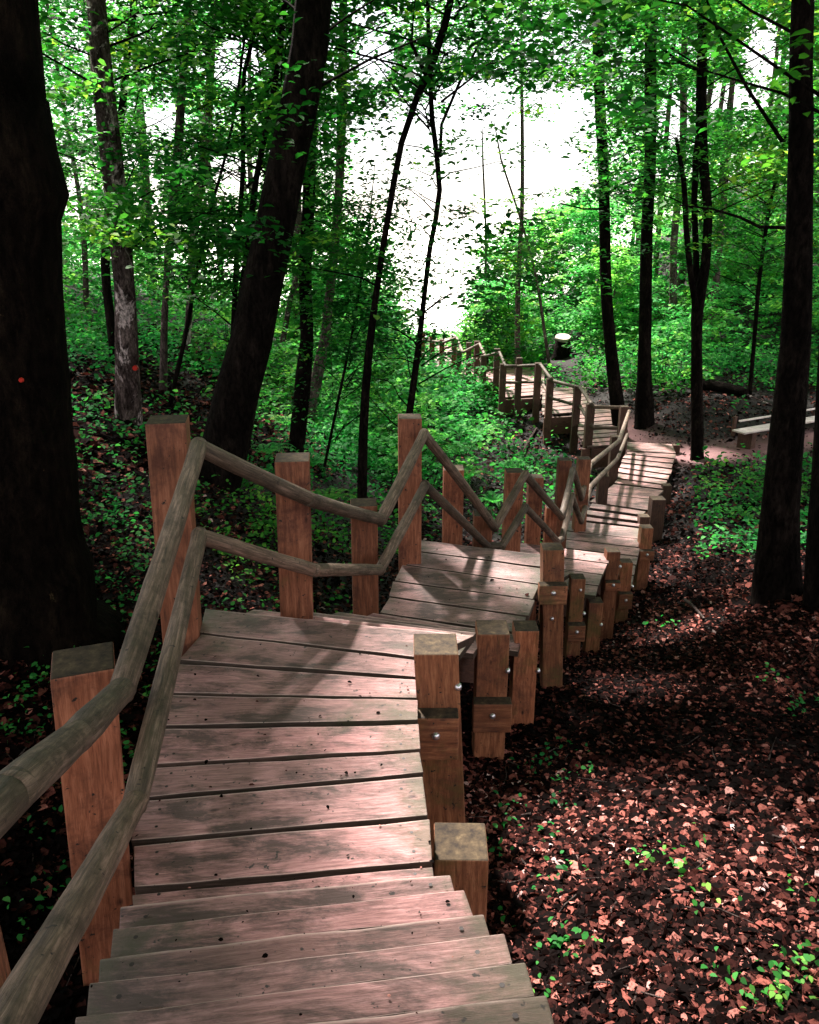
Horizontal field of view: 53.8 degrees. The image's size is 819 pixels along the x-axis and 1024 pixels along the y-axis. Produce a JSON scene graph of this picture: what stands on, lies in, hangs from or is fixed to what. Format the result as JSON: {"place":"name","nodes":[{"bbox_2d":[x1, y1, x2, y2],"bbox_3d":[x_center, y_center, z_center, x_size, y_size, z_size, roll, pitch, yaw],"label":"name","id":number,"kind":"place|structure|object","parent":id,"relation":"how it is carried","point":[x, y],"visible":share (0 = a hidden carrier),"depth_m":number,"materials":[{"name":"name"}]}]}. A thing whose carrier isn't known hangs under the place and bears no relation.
{"place":"outdoors","nodes":[
{"label":"outdoors","id":0,"kind":"place"},
{"bbox_2d":[62,220,671,336],"bbox_3d":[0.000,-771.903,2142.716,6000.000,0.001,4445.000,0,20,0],"label":"water","id":1,"kind":"structure","parent":0,"point":[440,320],"depth_m":145.22,"materials":[{"name":"white liquid"}]},
{"bbox_2d":[0,170,818,915],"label":"ground","id":2,"kind":"structure","parent":0,"point":[718,448],"depth_m":16.65,"materials":[{"name":"green plant"}]},
{"bbox_2d":[0,0,124,681],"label":"tree","id":3,"kind":"object","parent":2,"relation":"on","point":[50,602],"visible":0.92,"depth_m":3.81,"materials":[{"name":"black plant"}]},
{"bbox_2d":[62,195,111,285],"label":"shrub","id":4,"kind":"object","parent":2,"relation":"on","point":[71,271],"visible":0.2,"depth_m":19.09,"materials":[{"name":"green plant"}]},
{"bbox_2d":[63,221,135,278],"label":"shrub","id":5,"kind":"object","parent":2,"relation":"on","point":[77,264],"visible":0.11,"depth_m":23.53,"materials":[{"name":"green plant"}]},
{"bbox_2d":[62,208,177,298],"bbox_3d":[-8.161,-6.891,21.155,3.390,2.766,3.681,5,21,13],"label":"shrub","id":6,"kind":"object","parent":2,"relation":"on","point":[149,256],"visible":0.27,"depth_m":21.20,"materials":[{"name":"green plant"}]},
{"bbox_2d":[39,0,221,295],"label":"tree","id":7,"kind":"object","parent":2,"relation":"on","point":[100,179],"visible":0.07,"depth_m":22.68,"materials":[{"name":"green plant"}]},
{"bbox_2d":[39,0,222,313],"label":"young tree","id":8,"kind":"object","parent":2,"relation":"on","point":[85,270],"visible":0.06,"depth_m":18.06,"materials":[{"name":"green plant"}]},
{"bbox_2d":[44,4,230,300],"bbox_3d":[-8.479,-14.146,25.224,7.102,14.882,7.792,0,20,0],"label":"tree","id":9,"kind":"object","parent":2,"relation":"on","point":[137,111],"visible":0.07,"depth_m":26.34,"materials":[{"name":"green plant"}]},
{"bbox_2d":[39,0,266,365],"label":"tree","id":10,"kind":"object","parent":2,"relation":"on","point":[108,299],"visible":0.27,"depth_m":13.10,"materials":[{"name":"green plant"}]},
{"bbox_2d":[110,225,208,305],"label":"shrub","id":11,"kind":"object","parent":2,"relation":"on","point":[157,287],"visible":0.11,"depth_m":24.20,"materials":[{"name":"green plant"}]},
{"bbox_2d":[135,269,238,331],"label":"shrub","id":12,"kind":"object","parent":2,"relation":"on","point":[197,303],"visible":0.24,"depth_m":22.22,"materials":[{"name":"green plant"}]},
{"bbox_2d":[110,0,291,315],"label":"tree","id":13,"kind":"object","parent":2,"relation":"on","point":[209,163],"visible":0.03,"depth_m":28.90,"materials":[{"name":"green plant"}]},
{"bbox_2d":[52,0,358,357],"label":"tree","id":14,"kind":"object","parent":2,"relation":"on","point":[207,119],"visible":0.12,"depth_m":16.02,"materials":[{"name":"green plant"}]},
{"bbox_2d":[41,0,377,391],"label":"tree","id":15,"kind":"object","parent":2,"relation":"on","point":[179,113],"visible":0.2,"depth_m":12.17,"materials":[{"name":"green plant"}]},
{"bbox_2d":[38,0,387,424],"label":"tree","id":16,"kind":"object","parent":2,"relation":"on","point":[118,217],"visible":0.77,"depth_m":9.07,"materials":[{"name":"green plant"}]},
{"bbox_2d":[147,286,299,374],"bbox_3d":[-4.317,-4.346,18.981,3.623,1.930,3.549,0,20,0],"label":"shrub","id":17,"kind":"object","parent":2,"relation":"on","point":[224,312],"visible":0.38,"depth_m":18.64,"materials":[{"name":"green plant"}]},
{"bbox_2d":[68,0,379,406],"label":"sapling","id":18,"kind":"object","parent":2,"relation":"on","point":[183,344],"visible":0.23,"depth_m":11.18,"materials":[{"name":"green plant"}]},
{"bbox_2d":[188,36,289,293],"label":"tree","id":19,"kind":"object","parent":2,"relation":"on","point":[231,105],"visible":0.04,"depth_m":41.44,"materials":[{"name":"green plant"}]},
{"bbox_2d":[157,5,325,291],"bbox_3d":[-6.837,-15.472,35.014,7.520,14.326,6.682,14,24,33],"label":"tree","id":20,"kind":"object","parent":2,"relation":"on","point":[250,173],"visible":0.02,"depth_m":34.78,"materials":[{"name":"green plant"}]},
{"bbox_2d":[102,0,412,330],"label":"young tree","id":21,"kind":"object","parent":2,"relation":"on","point":[242,109],"visible":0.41,"depth_m":10.30,"materials":[{"name":"green plant"}]},
{"bbox_2d":[63,0,452,306],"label":"young tree","id":22,"kind":"object","parent":2,"relation":"on","point":[279,57],"visible":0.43,"depth_m":9.34,"materials":[{"name":"green plant"}]},
{"bbox_2d":[251,442,297,460],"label":"fern","id":23,"kind":"object","parent":2,"relation":"on","point":[271,449],"visible":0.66,"depth_m":13.00,"materials":[{"name":"green plant"}]},
{"bbox_2d":[156,1,419,356],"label":"tree","id":24,"kind":"object","parent":2,"relation":"on","point":[298,219],"visible":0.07,"depth_m":23.53,"materials":[{"name":"green plant"}]},
{"bbox_2d":[178,0,397,328],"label":"tree","id":25,"kind":"object","parent":2,"relation":"on","point":[354,55],"visible":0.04,"depth_m":26.77,"materials":[{"name":"green plant"}]},
{"bbox_2d":[86,0,528,452],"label":"tree","id":26,"kind":"object","parent":2,"relation":"on","point":[297,435],"visible":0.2,"depth_m":12.60,"materials":[{"name":"green plant"}]},
{"bbox_2d":[234,75,389,365],"bbox_3d":[-2.673,-7.265,21.067,4.648,7.346,4.885,0,20,0],"label":"young tree","id":27,"kind":"object","parent":2,"relation":"on","point":[287,314],"visible":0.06,"depth_m":21.54,"materials":[{"name":"green plant"}]},
{"bbox_2d":[275,203,365,357],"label":"young tree","id":28,"kind":"object","parent":2,"relation":"on","point":[281,319],"visible":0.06,"depth_m":24.60,"materials":[{"name":"green plant"}]},
{"bbox_2d":[310,453,348,474],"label":"fern","id":29,"kind":"object","parent":2,"relation":"on","point":[316,460],"visible":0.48,"depth_m":13.84,"materials":[{"name":"green plant"}]},
{"bbox_2d":[186,0,478,424],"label":"tree","id":30,"kind":"object","parent":2,"relation":"on","point":[320,372],"visible":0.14,"depth_m":15.33,"materials":[{"name":"plant"}]},
{"bbox_2d":[287,196,377,335],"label":"young tree","id":31,"kind":"object","parent":2,"relation":"on","point":[343,244],"visible":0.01,"depth_m":27.29,"materials":[{"name":"green plant"}]},
{"bbox_2d":[274,261,391,381],"bbox_3d":[-2.200,-5.311,22.706,3.736,3.520,3.446,10,22,25],"label":"shrub","id":32,"kind":"object","parent":2,"relation":"on","point":[315,306],"visible":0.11,"depth_m":22.02,"materials":[{"name":"green plant"}]},
{"bbox_2d":[269,294,399,418],"bbox_3d":[-1.883,-3.587,18.696,3.270,2.922,3.170,19,27,42],"label":"shrub","id":33,"kind":"object","parent":2,"relation":"on","point":[291,344],"visible":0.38,"depth_m":18.55,"materials":[{"name":"green plant"}]},
{"bbox_2d":[315,487,355,499],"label":"fern","id":34,"kind":"object","parent":2,"relation":"on","point":[337,494],"visible":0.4,"depth_m":11.88,"materials":[{"name":"green plant"}]},
{"bbox_2d":[0,335,679,1023],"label":"boardwalk","id":35,"kind":"structure","parent":2,"relation":"on","point":[456,619],"depth_m":2.92,"materials":[{"name":"brown wood"}]},
{"bbox_2d":[90,548,600,1015],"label":"leaf scraps","id":36,"kind":"object","parent":35,"relation":"on","point":[264,955],"visible":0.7,"depth_m":2.81,"materials":[{"name":"brown plant"}]},
{"bbox_2d":[38,0,648,494],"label":"tree","id":37,"kind":"object","parent":2,"relation":"on","point":[236,398],"visible":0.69,"depth_m":7.87,"materials":[{"name":"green plant"}]},
{"bbox_2d":[313,274,406,386],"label":"young tree","id":38,"kind":"object","parent":2,"relation":"on","point":[343,362],"visible":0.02,"depth_m":23.01,"materials":[{"name":"green plant"}]},
{"bbox_2d":[269,166,456,478],"bbox_3d":[-0.787,-2.617,12.524,3.262,5.086,3.388,0,20,0],"label":"sapling","id":39,"kind":"object","parent":2,"relation":"on","point":[348,349],"visible":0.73,"depth_m":12.66,"materials":[{"name":"green plant"}]},
{"bbox_2d":[315,291,433,407],"bbox_3d":[-1.279,-4.356,21.600,3.427,2.923,3.159,10,22,26],"label":"shrub","id":40,"kind":"object","parent":2,"relation":"on","point":[337,360],"visible":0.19,"depth_m":21.40,"materials":[{"name":"green plant"}]},
{"bbox_2d":[360,286,414,367],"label":"young tree","id":41,"kind":"object","parent":2,"relation":"on","point":[397,309],"visible":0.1,"depth_m":26.00,"materials":[{"name":"green plant"}]},
{"bbox_2d":[327,363,476,429],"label":"shrub","id":42,"kind":"object","parent":2,"relation":"on","point":[433,394],"visible":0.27,"depth_m":20.22,"materials":[{"name":"green plant"}]},
{"bbox_2d":[108,0,696,497],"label":"tree","id":43,"kind":"object","parent":2,"relation":"on","point":[374,316],"visible":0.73,"depth_m":8.46,"materials":[{"name":"green plant"}]},
{"bbox_2d":[345,350,462,399],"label":"shrub","id":44,"kind":"object","parent":2,"relation":"on","point":[440,384],"visible":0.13,"depth_m":23.20,"materials":[{"name":"green plant"}]},
{"bbox_2d":[318,399,490,484],"bbox_3d":[-0.366,-1.529,15.949,3.863,1.445,4.069,13,24,31],"label":"shrub","id":45,"kind":"object","parent":2,"relation":"on","point":[454,446],"visible":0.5,"depth_m":15.79,"materials":[{"name":"green plant"}]},
{"bbox_2d":[316,340,501,453],"bbox_3d":[-0.170,-2.445,17.288,4.308,2.494,3.981,0,20,0],"label":"shrub","id":46,"kind":"object","parent":2,"relation":"on","point":[425,397],"visible":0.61,"depth_m":17.05,"materials":[{"name":"green plant"}]},
{"bbox_2d":[0,323,818,1023],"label":"leaf litter","id":47,"kind":"object","parent":2,"relation":"on","point":[754,863],"visible":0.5,"depth_m":4.12,"materials":[{"name":"plant"}]},
{"bbox_2d":[0,473,818,1011],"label":"twigs","id":48,"kind":"object","parent":47,"relation":"on","point":[608,837],"visible":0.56,"depth_m":3.64,"materials":[{"name":"brown wood"}]},
{"bbox_2d":[690,882,741,914],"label":"seedling","id":49,"kind":"object","parent":47,"relation":"on","point":[708,888],"visible":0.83,"depth_m":3.03,"materials":[{"name":"green plant"}]},
{"bbox_2d":[701,946,764,996],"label":"seedling","id":50,"kind":"object","parent":47,"relation":"on","point":[734,976],"visible":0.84,"depth_m":2.60,"materials":[{"name":"green plant"}]},
{"bbox_2d":[740,971,800,1013],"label":"seedling","id":51,"kind":"object","parent":47,"relation":"on","point":[778,997],"visible":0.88,"depth_m":2.50,"materials":[{"name":"green plant"}]},
{"bbox_2d":[749,954,818,999],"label":"seedling","id":52,"kind":"object","parent":47,"relation":"on","point":[772,963],"visible":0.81,"depth_m":2.57,"materials":[{"name":"green plant"}]},
{"bbox_2d":[773,939,818,982],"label":"seedling","id":53,"kind":"object","parent":47,"relation":"on","point":[794,959],"visible":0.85,"depth_m":2.64,"materials":[{"name":"green plant"}]},
{"bbox_2d":[0,281,818,996],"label":"ground cover","id":54,"kind":"object","parent":2,"relation":"on","point":[76,313],"visible":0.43,"depth_m":15.25,"materials":[{"name":"green plant"}]},
{"bbox_2d":[293,0,565,515],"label":"tree","id":55,"kind":"object","parent":2,"relation":"on","point":[437,156],"visible":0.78,"depth_m":11.08,"materials":[{"name":"green plant"}]},
{"bbox_2d":[386,355,492,412],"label":"shrub","id":56,"kind":"object","parent":2,"relation":"on","point":[470,386],"visible":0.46,"depth_m":22.61,"materials":[{"name":"green plant"}]},
{"bbox_2d":[440,279,498,350],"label":"young tree","id":57,"kind":"object","parent":2,"relation":"on","point":[478,283],"visible":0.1,"depth_m":30.88,"materials":[{"name":"green plant"}]},
{"bbox_2d":[447,129,511,344],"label":"sapling","id":58,"kind":"object","parent":2,"relation":"on","point":[485,221],"visible":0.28,"depth_m":27.44,"materials":[{"name":"green plant"}]},
{"bbox_2d":[464,466,497,485],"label":"fern","id":59,"kind":"object","parent":2,"relation":"on","point":[473,470],"visible":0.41,"depth_m":17.08,"materials":[{"name":"green plant"}]},
{"bbox_2d":[455,245,513,327],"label":"young tree","id":60,"kind":"object","parent":2,"relation":"on","point":[480,262],"visible":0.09,"depth_m":33.60,"materials":[{"name":"green plant"}]},
{"bbox_2d":[445,301,530,378],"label":"young tree","id":61,"kind":"object","parent":2,"relation":"on","point":[487,339],"visible":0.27,"depth_m":26.29,"materials":[{"name":"green plant"}]},
{"bbox_2d":[478,491,502,509],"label":"fern","id":62,"kind":"object","parent":2,"relation":"on","point":[489,498],"visible":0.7,"depth_m":16.02,"materials":[{"name":"green plant"}]},
{"bbox_2d":[460,279,549,366],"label":"young tree","id":63,"kind":"object","parent":2,"relation":"on","point":[533,322],"visible":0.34,"depth_m":26.23,"materials":[{"name":"green plant"}]},
{"bbox_2d":[475,221,570,316],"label":"young tree","id":64,"kind":"object","parent":2,"relation":"on","point":[528,281],"visible":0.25,"depth_m":32.28,"materials":[{"name":"green plant"}]},
{"bbox_2d":[228,0,818,604],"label":"tree","id":65,"kind":"object","parent":2,"relation":"on","point":[778,564],"visible":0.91,"depth_m":6.50,"materials":[{"name":"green plant"}]},
{"bbox_2d":[485,265,571,360],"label":"young tree","id":66,"kind":"object","parent":2,"relation":"on","point":[542,346],"visible":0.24,"depth_m":28.36,"materials":[{"name":"green plant"}]},
{"bbox_2d":[385,0,689,364],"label":"tree","id":67,"kind":"object","parent":2,"relation":"on","point":[517,304],"visible":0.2,"depth_m":22.50,"materials":[{"name":"green plant"}]},
{"bbox_2d":[492,122,587,372],"bbox_3d":[3.876,-7.609,24.202,3.120,7.398,3.108,-4,20,-12],"label":"sapling","id":68,"kind":"object","parent":2,"relation":"on","point":[540,302],"visible":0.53,"depth_m":24.43,"materials":[{"name":"green plant"}]},
{"bbox_2d":[509,206,576,311],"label":"young tree","id":69,"kind":"object","parent":2,"relation":"on","point":[548,240],"visible":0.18,"depth_m":32.58,"materials":[{"name":"green plant"}]},
{"bbox_2d":[504,296,582,341],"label":"shrub","id":70,"kind":"object","parent":2,"relation":"on","point":[538,314],"visible":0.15,"depth_m":30.30,"materials":[{"name":"green plant"}]},
{"bbox_2d":[551,333,570,360],"bbox_3d":[5.176,-5.526,27.343,0.766,0.966,0.774,0,20,0],"label":"tree stump","id":71,"kind":"object","parent":2,"relation":"on","point":[560,352],"visible":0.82,"depth_m":27.15,"materials":[{"name":"brown wood"}]},
{"bbox_2d":[527,200,597,302],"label":"young tree","id":72,"kind":"object","parent":2,"relation":"on","point":[559,204],"visible":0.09,"depth_m":33.72,"materials":[{"name":"green plant"}]},
{"bbox_2d":[323,0,818,609],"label":"tree","id":73,"kind":"object","parent":2,"relation":"on","point":[811,566],"visible":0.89,"depth_m":5.99,"materials":[{"name":"green plant"}]},
{"bbox_2d":[530,185,619,310],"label":"young tree","id":74,"kind":"object","parent":2,"relation":"on","point":[566,211],"visible":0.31,"depth_m":31.12,"materials":[{"name":"green plant"}]},
{"bbox_2d":[339,0,818,439],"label":"tree","id":75,"kind":"object","parent":2,"relation":"on","point":[616,396],"visible":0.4,"depth_m":16.59,"materials":[{"name":"green plant"}]},
{"bbox_2d":[546,197,658,329],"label":"young tree","id":76,"kind":"object","parent":2,"relation":"on","point":[593,214],"visible":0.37,"depth_m":28.47,"materials":[{"name":"green plant"}]},
{"bbox_2d":[551,236,663,352],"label":"young tree","id":77,"kind":"object","parent":2,"relation":"on","point":[625,264],"visible":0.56,"depth_m":25.71,"materials":[{"name":"green plant"}]},
{"bbox_2d":[459,0,818,429],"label":"tree","id":78,"kind":"object","parent":2,"relation":"on","point":[644,409],"visible":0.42,"depth_m":17.26,"materials":[{"name":"green plant"}]},
{"bbox_2d":[586,13,696,261],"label":"tree","id":79,"kind":"object","parent":2,"relation":"on","point":[639,238],"visible":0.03,"depth_m":42.21,"materials":[{"name":"green plant"}]},
{"bbox_2d":[560,7,727,258],"bbox_3d":[10.595,-18.101,36.573,7.121,14.242,7.556,17,26,39],"label":"tree","id":80,"kind":"object","parent":2,"relation":"on","point":[656,206],"visible":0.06,"depth_m":37.84,"materials":[{"name":"green plant"}]},
{"bbox_2d":[569,9,753,276],"bbox_3d":[9.467,-16.202,29.615,7.576,14.916,7.965,0,20,0],"label":"tree","id":81,"kind":"object","parent":2,"relation":"on","point":[667,128],"visible":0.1,"depth_m":29.78,"materials":[{"name":"green plant"}]},
{"bbox_2d":[506,0,818,460],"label":"tree","id":82,"kind":"object","parent":2,"relation":"on","point":[698,276],"visible":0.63,"depth_m":14.56,"materials":[{"name":"green plant"}]},
{"bbox_2d":[614,284,718,325],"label":"shrub","id":83,"kind":"object","parent":2,"relation":"on","point":[659,305],"visible":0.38,"depth_m":26.73,"materials":[{"name":"green plant"}]},
{"bbox_2d":[603,312,734,388],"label":"shrub","id":84,"kind":"object","parent":2,"relation":"on","point":[677,325],"visible":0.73,"depth_m":20.94,"materials":[{"name":"green plant"}]},
{"bbox_2d":[618,240,730,302],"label":"shrub","id":85,"kind":"object","parent":2,"relation":"on","point":[666,281],"visible":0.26,"depth_m":28.17,"materials":[{"name":"green plant"}]},
{"bbox_2d":[569,0,786,324],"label":"tree","id":86,"kind":"object","parent":2,"relation":"on","point":[673,270],"visible":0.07,"depth_m":24.33,"materials":[{"name":"green plant"}]},
{"bbox_2d":[616,258,746,346],"bbox_3d":[8.229,-6.317,24.515,3.911,2.746,3.808,0,20,0],"label":"shrub","id":87,"kind":"object","parent":2,"relation":"on","point":[715,302],"visible":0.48,"depth_m":24.42,"materials":[{"name":"green plant"}]},
{"bbox_2d":[572,1,817,291],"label":"tree","id":88,"kind":"object","parent":2,"relation":"on","point":[709,96],"visible":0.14,"depth_m":27.77,"materials":[{"name":"green plant"}]},
{"bbox_2d":[637,306,767,363],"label":"shrub","id":89,"kind":"object","parent":2,"relation":"on","point":[714,323],"visible":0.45,"depth_m":22.83,"materials":[{"name":"green plant"}]},
{"bbox_2d":[596,0,818,329],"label":"tree","id":90,"kind":"object","parent":2,"relation":"on","point":[716,278],"visible":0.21,"depth_m":23.52,"materials":[{"name":"green plant"}]},
{"bbox_2d":[637,34,783,234],"bbox_3d":[15.155,-20.474,39.050,8.000,14.378,7.318,0,20,0],"label":"tree","id":91,"kind":"object","parent":2,"relation":"on","point":[720,106],"visible":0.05,"depth_m":39.37,"materials":[{"name":"green plant"}]},
{"bbox_2d":[614,0,818,394],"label":"young tree","id":92,"kind":"object","parent":2,"relation":"on","point":[727,221],"visible":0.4,"depth_m":18.20,"materials":[{"name":"green plant"}]},
{"bbox_2d":[614,0,818,237],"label":"young tree","id":93,"kind":"object","parent":2,"relation":"on","point":[731,159],"visible":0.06,"depth_m":25.35,"materials":[{"name":"green plant"}]},
{"bbox_2d":[703,379,748,396],"bbox_3d":[7.698,-3.028,19.707,0.270,0.272,1.213,-14,24,-34],"label":"fallen log","id":94,"kind":"object","parent":2,"relation":"on","point":[715,385],"visible":0.92,"depth_m":19.64,"materials":[{"name":"brown wood"}]},
{"bbox_2d":[682,256,783,313],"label":"shrub","id":95,"kind":"object","parent":2,"relation":"on","point":[745,275],"visible":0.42,"depth_m":26.27,"materials":[{"name":"green plant"}]},
{"bbox_2d":[687,7,787,211],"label":"tree","id":96,"kind":"object","parent":2,"relation":"on","point":[776,55],"visible":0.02,"depth_m":34.54,"materials":[{"name":"green plant"}]},
{"bbox_2d":[668,0,818,243],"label":"tree","id":97,"kind":"object","parent":2,"relation":"on","point":[762,230],"visible":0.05,"depth_m":28.12,"materials":[{"name":"green plant"}]},
{"bbox_2d":[708,248,780,285],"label":"shrub","id":98,"kind":"object","parent":2,"relation":"on","point":[736,273],"visible":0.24,"depth_m":28.21,"materials":[{"name":"green plant"}]},
{"bbox_2d":[703,263,818,331],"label":"shrub","id":99,"kind":"object","parent":2,"relation":"on","point":[747,298],"visible":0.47,"depth_m":24.34,"materials":[{"name":"green plant"}]},
{"bbox_2d":[709,19,818,295],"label":"tree","id":100,"kind":"object","parent":2,"relation":"on","point":[744,209],"visible":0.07,"depth_m":25.39,"materials":[{"name":"green plant"}]},
{"bbox_2d":[721,232,818,284],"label":"shrub","id":101,"kind":"object","parent":2,"relation":"on","point":[773,274],"visible":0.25,"depth_m":27.31,"materials":[{"name":"green plant"}]},
{"bbox_2d":[731,403,814,448],"bbox_3d":[7.866,-1.768,16.847,3.200,0.662,0.525,-11,23,-27],"label":"park bench","id":102,"kind":"object","parent":2,"relation":"on","point":[747,436],"visible":0.65,"depth_m":16.26,"materials":[{"name":"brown wood"}]},
{"bbox_2d":[750,238,818,339],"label":"shrub","id":103,"kind":"object","parent":2,"relation":"on","point":[777,318],"visible":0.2,"depth_m":23.07,"materials":[{"name":"green plant"}]},
{"bbox_2d":[777,269,818,355],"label":"shrub","id":104,"kind":"object","parent":2,"relation":"on","point":[815,320],"visible":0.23,"depth_m":20.70,"materials":[{"name":"green plant"}]},
{"bbox_2d":[39,0,816,219],"label":"sky","id":105,"kind":"structure","parent":0,"point":[547,170],"materials":[{"name":"white"}]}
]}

